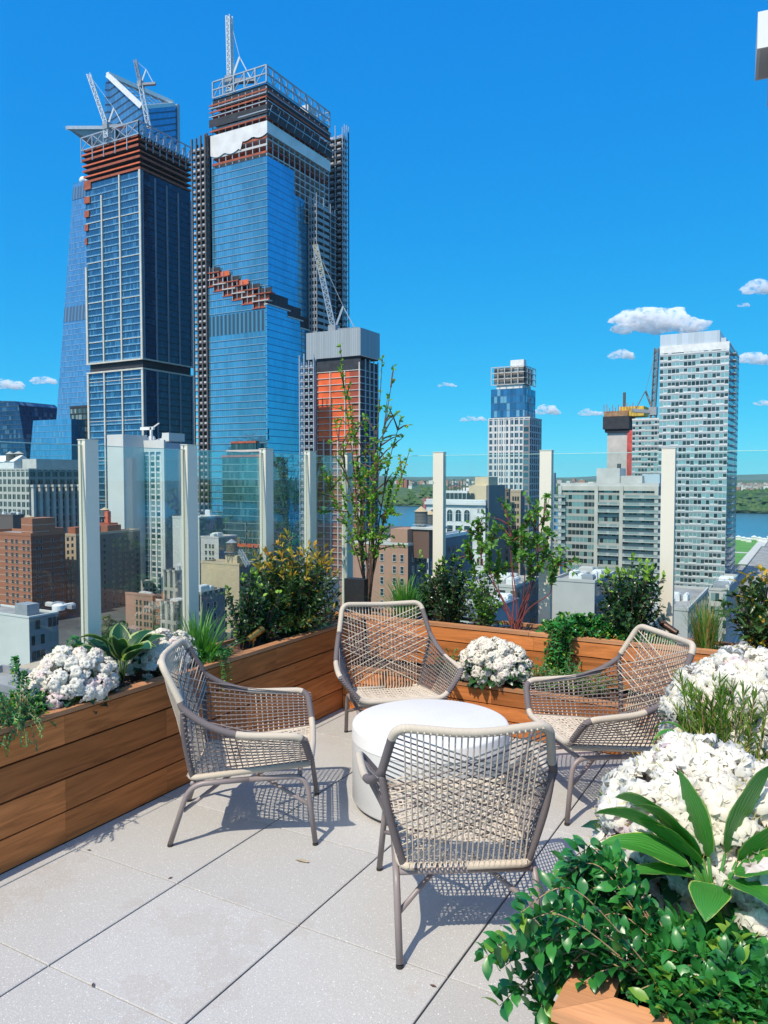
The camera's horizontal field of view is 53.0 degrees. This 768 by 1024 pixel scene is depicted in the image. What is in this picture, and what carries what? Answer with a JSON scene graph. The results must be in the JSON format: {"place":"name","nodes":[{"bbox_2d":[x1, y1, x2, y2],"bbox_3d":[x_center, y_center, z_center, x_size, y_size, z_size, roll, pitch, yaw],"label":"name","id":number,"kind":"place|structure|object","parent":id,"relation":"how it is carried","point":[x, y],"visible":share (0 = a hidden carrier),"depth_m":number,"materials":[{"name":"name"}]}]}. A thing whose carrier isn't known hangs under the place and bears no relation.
{"place":"outdoors","nodes":[
{"label":"outdoors","id":0,"kind":"place"},
{"bbox_2d":[0,511,24,528],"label":"building","id":1,"kind":"structure","parent":0,"point":[11,519],"depth_m":403.41,"materials":[{"name":"concrete"}]},
{"bbox_2d":[0,601,75,665],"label":"building","id":2,"kind":"structure","parent":0,"point":[29,632],"depth_m":221.01,"materials":[{"name":"white paint"}]},
{"bbox_2d":[56,176,89,418],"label":"tapering glass tower","id":3,"kind":"structure","parent":0,"point":[74,370],"depth_m":613.23,"materials":[{"name":"blue glass"}]},
{"bbox_2d":[65,511,140,613],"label":"building","id":4,"kind":"structure","parent":0,"point":[120,571],"depth_m":393.23,"materials":[{"name":"beige paint"}]},
{"bbox_2d":[159,598,182,634],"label":"building","id":5,"kind":"structure","parent":0,"point":[169,610],"depth_m":241.33,"materials":[{"name":"concrete"}]},
{"bbox_2d":[162,562,181,598],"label":"building","id":6,"kind":"structure","parent":0,"point":[172,582],"depth_m":257.90,"materials":[{"name":"concrete"}]},
{"bbox_2d":[199,584,247,646],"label":"building","id":7,"kind":"structure","parent":0,"point":[211,597],"depth_m":242.10,"materials":[{"name":"grey glass"}]},
{"bbox_2d":[201,549,253,632],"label":"building","id":8,"kind":"structure","parent":0,"point":[222,573],"depth_m":330.30,"materials":[{"name":"concrete"}]},
{"bbox_2d":[200,532,258,576],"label":"building","id":9,"kind":"structure","parent":0,"point":[213,545],"depth_m":374.76,"materials":[{"name":"concrete"}]},
{"bbox_2d":[0,0,767,477],"label":"sky","id":10,"kind":"structure","parent":0,"point":[564,188],"materials":[{"name":"blue"}]},
{"bbox_2d":[58,548,737,645],"bbox_3d":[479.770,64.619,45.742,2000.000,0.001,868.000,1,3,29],"label":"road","id":11,"kind":"structure","parent":0,"point":[70,624],"depth_m":348.54,"materials":[{"name":"asphalt"}]},
{"bbox_2d":[353,525,447,618],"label":"building","id":12,"kind":"structure","parent":0,"point":[403,563],"depth_m":215.26,"materials":[{"name":"brick"}]},
{"bbox_2d":[412,506,429,526],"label":"water tank","id":13,"kind":"object","parent":12,"relation":"on","point":[421,515],"visible":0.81,"depth_m":215.86,"materials":[{"name":"grey wood"}]},
{"bbox_2d":[58,525,745,675],"bbox_3d":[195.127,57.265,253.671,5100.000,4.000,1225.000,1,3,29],"label":"ground","id":14,"kind":"structure","parent":0,"point":[117,614],"depth_m":361.05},
{"bbox_2d":[0,401,56,458],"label":"dark glass tower","id":15,"kind":"structure","parent":14,"relation":"on","point":[17,418],"depth_m":672.87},
{"bbox_2d":[0,517,74,619],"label":"building","id":16,"kind":"structure","parent":14,"relation":"on","point":[32,561],"depth_m":353.13,"materials":[{"name":"brick"}]},
{"bbox_2d":[0,455,78,532],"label":"building","id":17,"kind":"structure","parent":14,"relation":"on","point":[40,487],"depth_m":471.50,"materials":[{"name":"concrete"}]},
{"bbox_2d":[30,419,84,459],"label":"slanted glass block","id":18,"kind":"structure","parent":14,"relation":"on","point":[62,431],"depth_m":542.55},
{"bbox_2d":[0,661,119,698],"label":"building","id":19,"kind":"structure","parent":14,"relation":"on","point":[6,679],"depth_m":133.50,"materials":[{"name":"grey metal"}]},
{"bbox_2d":[70,405,87,438],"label":"building","id":20,"kind":"structure","parent":14,"relation":"on","point":[79,412],"depth_m":545.42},
{"bbox_2d":[65,72,179,152],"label":"pointed glass tower","id":21,"kind":"structure","parent":14,"relation":"on","point":[126,104],"depth_m":663.51,"materials":[{"name":"blue glass"}]},
{"bbox_2d":[80,120,193,522],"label":"piered glass tower","id":22,"kind":"structure","parent":14,"relation":"on","point":[138,295],"depth_m":508.74,"materials":[{"name":"glass"}]},
{"bbox_2d":[86,74,125,139],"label":"tower crane","id":23,"kind":"object","parent":22,"relation":"on","point":[107,125],"visible":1,"depth_m":497.88,"materials":[{"name":"white paint"}]},
{"bbox_2d":[133,59,155,128],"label":"tower crane","id":24,"kind":"object","parent":22,"relation":"on","point":[141,84],"visible":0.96,"depth_m":516.88,"materials":[{"name":"white paint"}]},
{"bbox_2d":[125,591,155,629],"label":"building","id":25,"kind":"structure","parent":14,"relation":"on","point":[140,610],"depth_m":335.85,"materials":[{"name":"pink brick"}]},
{"bbox_2d":[107,423,184,596],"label":"hotel building","id":26,"kind":"structure","parent":14,"relation":"on","point":[144,489],"depth_m":427.41,"materials":[{"name":"white paint"}]},
{"bbox_2d":[191,133,212,514],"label":"construction hoist","id":27,"kind":"object","parent":14,"relation":"on","point":[202,207],"visible":0.76,"depth_m":467.22,"materials":[{"name":"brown metal"}]},
{"bbox_2d":[172,510,247,584],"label":"building","id":28,"kind":"structure","parent":14,"relation":"on","point":[209,523],"depth_m":408.51,"materials":[{"name":"white paint"}]},
{"bbox_2d":[207,64,333,572],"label":"stepped glass tower","id":29,"kind":"structure","parent":14,"relation":"on","point":[270,150],"depth_m":456.42,"materials":[{"name":"glass"}]},
{"bbox_2d":[225,14,253,95],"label":"tower crane","id":30,"kind":"object","parent":29,"relation":"on","point":[229,31],"visible":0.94,"depth_m":457.29,"materials":[{"name":"white paint"}]},
{"bbox_2d":[299,354,316,571],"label":"construction hoist","id":31,"kind":"object","parent":14,"relation":"on","point":[309,378],"visible":0.42,"depth_m":396.66,"materials":[{"name":"metal"}]},
{"bbox_2d":[308,192,337,372],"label":"construction hoist","id":32,"kind":"object","parent":14,"relation":"on","point":[322,220],"visible":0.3,"depth_m":482.77,"materials":[{"name":"grey metal"}]},
{"bbox_2d":[323,124,348,327],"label":"construction hoist","id":33,"kind":"object","parent":14,"relation":"on","point":[338,184],"visible":0.23,"depth_m":515.02,"materials":[{"name":"metal"}]},
{"bbox_2d":[306,327,379,579],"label":"netted tower","id":34,"kind":"structure","parent":14,"relation":"on","point":[360,348],"depth_m":406.35,"materials":[{"name":"red"}]},
{"bbox_2d":[312,244,357,330],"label":"tower crane","id":35,"kind":"object","parent":34,"relation":"on","point":[334,326],"visible":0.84,"depth_m":423.80,"materials":[{"name":"metal"}]},
{"bbox_2d":[427,530,472,612],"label":"building","id":36,"kind":"structure","parent":14,"relation":"on","point":[454,541],"depth_m":253.80,"materials":[{"name":"concrete"}]},
{"bbox_2d":[424,477,504,576],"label":"building","id":37,"kind":"structure","parent":14,"relation":"on","point":[463,505],"depth_m":335.85,"materials":[{"name":"white stone"}]},
{"bbox_2d":[471,593,519,626],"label":"building","id":38,"kind":"structure","parent":14,"relation":"on","point":[508,600],"depth_m":158.62,"materials":[{"name":"grey stone"}]},
{"bbox_2d":[488,359,541,575],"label":"gridded tower","id":39,"kind":"structure","parent":14,"relation":"on","point":[514,425],"depth_m":389.56,"materials":[{"name":"white glass"}]},
{"bbox_2d":[554,464,660,600],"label":"balcony tower","id":40,"kind":"structure","parent":14,"relation":"on","point":[609,518],"depth_m":309.49,"materials":[{"name":"concrete"}]},
{"bbox_2d":[603,392,648,475],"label":"building under construction","id":41,"kind":"structure","parent":14,"relation":"on","point":[617,426],"depth_m":520.01,"materials":[{"name":"concrete"}]},
{"bbox_2d":[632,418,658,475],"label":"apartment tower","id":42,"kind":"structure","parent":14,"relation":"on","point":[645,434],"depth_m":442.82,"materials":[{"name":"white glass"}]},
{"bbox_2d":[631,347,659,417],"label":"tower crane","id":43,"kind":"object","parent":42,"relation":"on","point":[652,411],"visible":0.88,"depth_m":466.29,"materials":[{"name":"grey metal"}]},
{"bbox_2d":[627,584,708,644],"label":"building","id":44,"kind":"structure","parent":14,"relation":"on","point":[681,599],"depth_m":183.18,"materials":[{"name":"white paint"}]},
{"bbox_2d":[658,330,739,608],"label":"apartment tower","id":45,"kind":"structure","parent":14,"relation":"on","point":[698,390],"depth_m":350.95,"materials":[{"name":"white glass"}]},
{"bbox_2d":[709,573,737,647],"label":"building","id":46,"kind":"structure","parent":14,"relation":"on","point":[720,583],"depth_m":208.87,"materials":[{"name":"concrete"}]},
{"bbox_2d":[737,546,767,611],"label":"building","id":47,"kind":"structure","parent":14,"relation":"on","point":[760,556],"depth_m":452.02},
{"bbox_2d":[198,502,767,537],"bbox_3d":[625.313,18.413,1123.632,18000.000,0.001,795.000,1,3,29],"label":"river","id":48,"kind":"structure","parent":0,"point":[749,525],"depth_m":1202.68,"materials":[{"name":"liquid"}]},
{"bbox_2d":[198,479,767,512],"bbox_3d":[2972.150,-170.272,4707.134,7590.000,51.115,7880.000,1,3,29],"label":"shore","id":49,"kind":"structure","parent":0,"point":[402,492],"depth_m":1966.43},
{"bbox_2d":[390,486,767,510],"bbox_3d":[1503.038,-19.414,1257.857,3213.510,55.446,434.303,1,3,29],"label":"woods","id":50,"kind":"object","parent":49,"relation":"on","point":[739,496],"visible":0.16,"depth_m":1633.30,"materials":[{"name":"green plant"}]},
{"bbox_2d":[198,474,767,480],"bbox_3d":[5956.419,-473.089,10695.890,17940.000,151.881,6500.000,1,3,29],"label":"hills","id":51,"kind":"structure","parent":0,"point":[754,477],"depth_m":12317.59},
{"bbox_2d":[460,572,538,628],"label":"building","id":52,"kind":"structure","parent":0,"point":[531,614],"depth_m":198.72,"materials":[{"name":"white paint"}]},
{"bbox_2d":[505,489,510,572],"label":"building","id":53,"kind":"structure","parent":0,"point":[507,548],"depth_m":353.27,"materials":[{"name":"grey stone"}]},
{"bbox_2d":[510,490,524,575],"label":"building","id":54,"kind":"structure","parent":0,"point":[517,501],"depth_m":357.85,"materials":[{"name":"beige paint"}]},
{"bbox_2d":[553,566,614,621],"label":"building","id":55,"kind":"structure","parent":0,"point":[580,593],"depth_m":189.34,"materials":[{"name":"concrete"}]},
{"bbox_2d":[735,540,757,564],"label":"lawn","id":56,"kind":"structure","parent":0,"point":[742,546],"depth_m":715.03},
{"bbox_2d":[735,537,767,563],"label":"path","id":57,"kind":"structure","parent":0,"point":[748,556],"depth_m":676.44,"materials":[{"name":"concrete"}]},
{"bbox_2d":[755,10,767,106],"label":"roof eave","id":58,"kind":"object","parent":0,"point":[761,64],"visible":1,"depth_m":5.08,"materials":[{"name":"white paint"}]},
{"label":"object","id":59,"kind":"object","parent":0,"visible":0},
{"bbox_2d":[0,707,609,874],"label":"terrace slab","id":60,"kind":"structure","parent":59,"relation":"on","point":[146,803],"depth_m":3.78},
{"bbox_2d":[0,614,364,873],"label":"planter","id":61,"kind":"object","parent":60,"relation":"on","point":[84,768],"visible":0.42,"depth_m":3.81,"materials":[{"name":"brown wood"}]},
{"bbox_2d":[0,670,56,757],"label":"juniper","id":62,"kind":"object","parent":61,"relation":"in","point":[17,716],"visible":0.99,"depth_m":3.31,"materials":[{"name":"green plant"}]},
{"bbox_2d":[0,635,87,722],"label":"groundcover","id":63,"kind":"object","parent":61,"relation":"on","point":[17,672],"visible":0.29,"depth_m":3.47,"materials":[{"name":"green plant"}]},
{"bbox_2d":[22,645,121,713],"bbox_3d":[-1.501,0.838,3.722,0.407,0.406,0.504,1,3,29],"label":"rhododendron","id":64,"kind":"object","parent":61,"relation":"in","point":[88,672],"visible":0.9,"depth_m":3.62,"materials":[{"name":"white plant"}]},
{"bbox_2d":[79,623,166,682],"bbox_3d":[-1.387,0.749,4.039,0.446,0.284,0.537,0,3,-2],"label":"hosta","id":65,"kind":"object","parent":61,"relation":"in","point":[121,643],"visible":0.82,"depth_m":4.01,"materials":[{"name":"green plant"}]},
{"bbox_2d":[126,627,198,680],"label":"rhododendron","id":66,"kind":"object","parent":61,"relation":"in","point":[140,660],"visible":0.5,"depth_m":4.17,"materials":[{"name":"white plant"}]},
{"bbox_2d":[153,604,245,666],"bbox_3d":[-1.047,0.703,4.500,0.610,0.369,0.620,-1,3,-17],"label":"grass clump","id":67,"kind":"object","parent":61,"relation":"on","point":[201,637],"visible":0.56,"depth_m":4.44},
{"bbox_2d":[189,642,233,689],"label":"groundcover","id":68,"kind":"object","parent":61,"relation":"in","point":[220,653],"visible":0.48,"depth_m":4.42,"materials":[{"name":"green plant"}]},
{"bbox_2d":[222,567,264,649],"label":"shrub","id":69,"kind":"object","parent":61,"relation":"on","point":[244,627],"visible":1,"depth_m":4.88,"materials":[{"name":"green plant"}]},
{"bbox_2d":[247,576,286,645],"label":"shrub","id":70,"kind":"object","parent":61,"relation":"on","point":[266,622],"visible":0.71,"depth_m":4.97,"materials":[{"name":"green plant"}]},
{"bbox_2d":[243,528,341,635],"bbox_3d":[-0.619,0.493,5.339,0.720,0.760,0.644,1,3,29],"label":"shrub","id":71,"kind":"object","parent":61,"relation":"on","point":[300,608],"visible":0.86,"depth_m":5.23,"materials":[{"name":"green plant"}]},
{"bbox_2d":[0,708,626,1023],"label":"terrace floor","id":72,"kind":"structure","parent":60,"relation":"on","point":[242,915],"depth_m":2.94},
{"bbox_2d":[157,638,318,847],"bbox_3d":[-0.692,1.077,3.733,0.745,0.852,0.762,0,3,-4],"label":"lounge chair","id":73,"kind":"object","parent":72,"relation":"on","point":[200,746],"visible":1,"depth_m":3.56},
{"bbox_2d":[333,600,463,732],"bbox_3d":[0.046,1.029,4.787,0.762,0.852,0.746,0,3,-11],"label":"lounge chair","id":74,"kind":"object","parent":72,"relation":"on","point":[364,697],"visible":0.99,"depth_m":4.98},
{"bbox_2d":[352,699,509,830],"bbox_3d":[0.240,1.283,3.992,0.812,0.409,0.812,1,3,29],"label":"drum table","id":75,"kind":"object","parent":72,"relation":"on","point":[372,726],"visible":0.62,"depth_m":3.81,"materials":[{"name":"white stone"}]},
{"bbox_2d":[355,721,557,969],"bbox_3d":[0.279,1.113,2.915,0.762,0.852,0.746,0,3,-3],"label":"lounge chair","id":76,"kind":"object","parent":72,"relation":"on","point":[379,781],"visible":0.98,"depth_m":2.69,"materials":[{"name":"wicker"}]},
{"bbox_2d":[521,624,695,825],"bbox_3d":[1.174,1.063,4.026,0.746,0.852,0.762,-1,3,-12],"label":"lounge chair","id":77,"kind":"object","parent":72,"relation":"on","point":[580,737],"visible":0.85,"depth_m":4.08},
{"bbox_2d":[551,882,680,1023],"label":"planter","id":78,"kind":"object","parent":72,"relation":"on","point":[583,1003],"visible":0.02,"depth_m":1.53,"materials":[{"name":"brown wood"}]},
{"bbox_2d":[474,834,767,1023],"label":"groundcover","id":79,"kind":"object","parent":78,"relation":"in","point":[687,961],"visible":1,"depth_m":1.59,"materials":[{"name":"green plant"}]},
{"bbox_2d":[581,728,767,920],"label":"rhododendron","id":80,"kind":"object","parent":78,"relation":"in","point":[720,774],"visible":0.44,"depth_m":1.93,"materials":[{"name":"white plant"}]},
{"bbox_2d":[594,766,767,921],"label":"hosta","id":81,"kind":"object","parent":78,"relation":"in","point":[710,898],"visible":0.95,"depth_m":1.79,"materials":[{"name":"green plant"}]},
{"bbox_2d":[636,938,767,1023],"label":"groundcover","id":82,"kind":"object","parent":78,"relation":"in","point":[641,982],"visible":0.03,"depth_m":1.49,"materials":[{"name":"green plant"}]},
{"bbox_2d":[655,642,767,761],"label":"rhododendron","id":83,"kind":"object","parent":78,"relation":"in","point":[748,670],"visible":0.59,"depth_m":3.02,"materials":[{"name":"white plant"}]},
{"bbox_2d":[667,669,767,760],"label":"feathery plant","id":84,"kind":"object","parent":78,"relation":"on","point":[704,721],"visible":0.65,"depth_m":2.84,"materials":[{"name":"green plant"}]},
{"bbox_2d":[713,843,767,939],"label":"rhododendron","id":85,"kind":"object","parent":78,"relation":"in","point":[752,910],"visible":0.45,"depth_m":1.69,"materials":[{"name":"white plant"}]},
{"bbox_2d":[343,659,660,753],"bbox_3d":[1.569,1.299,4.712,4.123,0.310,0.348,1,3,29],"label":"planter","id":86,"kind":"object","parent":60,"relation":"on","point":[506,700],"visible":0.3,"depth_m":4.97,"materials":[{"name":"brown wood"}]},
{"bbox_2d":[453,635,533,690],"bbox_3d":[0.728,1.034,5.145,0.578,0.416,0.455,1,3,29],"label":"rhododendron","id":87,"kind":"object","parent":86,"relation":"in","point":[481,660],"visible":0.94,"depth_m":5.01,"materials":[{"name":"white plant"}]},
{"bbox_2d":[519,660,562,688],"bbox_3d":[1.023,1.068,5.015,0.342,0.214,0.372,0,3,-4],"label":"juniper","id":88,"kind":"object","parent":86,"relation":"in","point":[541,670],"visible":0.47,"depth_m":4.96,"materials":[{"name":"green plant"}]},
{"bbox_2d":[533,657,598,691],"bbox_3d":[1.174,1.026,4.937,0.445,0.247,0.346,1,3,29],"label":"juniper","id":89,"kind":"object","parent":86,"relation":"in","point":[560,673],"visible":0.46,"depth_m":4.92,"materials":[{"name":"green plant"}]},
{"bbox_2d":[566,661,630,696],"bbox_3d":[1.334,1.062,4.816,0.427,0.260,0.309,1,3,17],"label":"juniper","id":90,"kind":"object","parent":86,"relation":"in","point":[599,687],"visible":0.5,"depth_m":4.81,"materials":[{"name":"green plant"}]},
{"bbox_2d":[328,608,745,697],"bbox_3d":[1.664,1.132,5.030,4.677,0.616,0.330,1,3,29],"label":"planter","id":91,"kind":"object","parent":60,"relation":"on","point":[590,653],"visible":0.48,"depth_m":5.24,"materials":[{"name":"brown wood"}]},
{"bbox_2d":[344,577,370,617],"bbox_3d":[-0.210,0.674,6.019,0.186,0.310,0.096,1,3,29],"label":"black cover box","id":92,"kind":"object","parent":91,"relation":"on","point":[355,589],"visible":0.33,"depth_m":5.98,"materials":[{"name":"plastic"}]},
{"bbox_2d":[317,343,413,614],"bbox_3d":[-0.108,-0.258,6.021,0.854,2.115,0.476,1,3,22],"label":"tree","id":93,"kind":"object","parent":91,"relation":"in","point":[372,536],"visible":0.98,"depth_m":5.99,"materials":[{"name":"green plant"}]},
{"bbox_2d":[365,571,428,618],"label":"grass clump","id":94,"kind":"object","parent":91,"relation":"on","point":[403,595],"visible":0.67,"depth_m":5.78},
{"bbox_2d":[416,549,441,620],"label":"shrub","id":95,"kind":"object","parent":91,"relation":"on","point":[425,591],"visible":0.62,"depth_m":5.83,"materials":[{"name":"green plant"}]},
{"bbox_2d":[425,553,476,622],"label":"shrub","id":96,"kind":"object","parent":91,"relation":"on","point":[450,603],"visible":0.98,"depth_m":5.65,"materials":[{"name":"green plant"}]},
{"bbox_2d":[464,567,503,626],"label":"shrub","id":97,"kind":"object","parent":91,"relation":"on","point":[485,611],"visible":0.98,"depth_m":5.53,"materials":[{"name":"green plant"}]},
{"bbox_2d":[453,491,581,629],"bbox_3d":[0.941,0.347,5.429,0.971,1.001,0.435,1,3,29],"label":"shrub","id":98,"kind":"object","parent":91,"relation":"on","point":[523,535],"visible":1,"depth_m":5.41,"materials":[{"name":"green plant"}]},
{"bbox_2d":[533,611,619,675],"bbox_3d":[1.297,0.888,5.168,0.549,0.454,0.446,0,3,-8],"label":"groundcover","id":99,"kind":"object","parent":91,"relation":"in","point":[562,628],"visible":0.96,"depth_m":5.07,"materials":[{"name":"green plant"}]},
{"bbox_2d":[595,552,668,636],"bbox_3d":[1.625,0.560,5.058,0.414,0.608,0.425,-1,3,-13],"label":"shrub","id":100,"kind":"object","parent":91,"relation":"in","point":[633,611],"visible":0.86,"depth_m":5.00,"materials":[{"name":"green plant"}]},
{"bbox_2d":[605,628,675,644],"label":"groundcover","id":101,"kind":"object","parent":91,"relation":"on","point":[621,636],"visible":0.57,"depth_m":4.96,"materials":[{"name":"green plant"}]},
{"bbox_2d":[675,590,739,649],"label":"grass clump","id":102,"kind":"object","parent":91,"relation":"on","point":[707,639],"visible":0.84,"depth_m":4.77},
{"bbox_2d":[712,564,767,648],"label":"shrub","id":103,"kind":"object","parent":91,"relation":"on","point":[752,619],"visible":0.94,"depth_m":4.70,"materials":[{"name":"green plant"}]},
{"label":"left curb","id":104,"kind":"structure","parent":60,"relation":"on","visible":0},
{"bbox_2d":[77,439,101,646],"bbox_3d":[-1.563,0.451,4.104,0.060,1.669,0.092,1,3,29],"label":"railing post","id":105,"kind":"object","parent":104,"relation":"on","point":[89,517],"visible":0.68,"depth_m":4.07,"materials":[{"name":"beige metal"}]},
{"bbox_2d":[180,444,198,631],"bbox_3d":[-1.196,0.421,4.758,0.060,1.669,0.092,1,3,29],"label":"railing post","id":106,"kind":"object","parent":104,"relation":"on","point":[189,517],"visible":0.68,"depth_m":4.72,"materials":[{"name":"beige metal"}]},
{"bbox_2d":[259,448,273,633],"bbox_3d":[-0.824,0.391,5.423,0.060,1.669,0.092,1,3,29],"label":"railing post","id":107,"kind":"object","parent":104,"relation":"on","point":[266,498],"visible":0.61,"depth_m":5.38,"materials":[{"name":"beige metal"}]},
{"bbox_2d":[304,451,316,614],"bbox_3d":[-0.561,0.370,5.891,0.060,1.669,0.092,1,3,29],"label":"railing post","id":108,"kind":"object","parent":104,"relation":"on","point":[310,508],"visible":0.6,"depth_m":5.84,"materials":[{"name":"beige metal"}]},
{"bbox_2d":[342,453,352,604],"bbox_3d":[-0.301,0.349,6.354,0.060,1.669,0.092,1,3,29],"label":"railing post","id":109,"kind":"object","parent":104,"relation":"on","point":[347,563],"visible":0.46,"depth_m":6.32,"materials":[{"name":"beige metal"}]},
{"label":"rear curb","id":110,"kind":"structure","parent":60,"relation":"on","visible":0},
{"bbox_2d":[433,452,445,619],"bbox_3d":[0.428,0.369,5.969,0.092,1.664,0.060,1,3,29],"label":"railing post","id":111,"kind":"object","parent":110,"relation":"on","point":[439,504],"visible":0.62,"depth_m":5.93,"materials":[{"name":"beige metal"}]},
{"bbox_2d":[538,450,553,628],"bbox_3d":[1.167,0.387,5.556,0.092,1.664,0.060,1,3,29],"label":"railing post","id":112,"kind":"object","parent":110,"relation":"on","point":[546,486],"visible":0.62,"depth_m":5.52,"materials":[{"name":"beige metal"}]},
{"bbox_2d":[659,448,676,631],"bbox_3d":[1.893,0.406,5.150,0.092,1.664,0.060,1,3,29],"label":"railing post","id":113,"kind":"object","parent":110,"relation":"on","point":[668,512],"visible":0.68,"depth_m":5.11,"materials":[{"name":"beige metal"}]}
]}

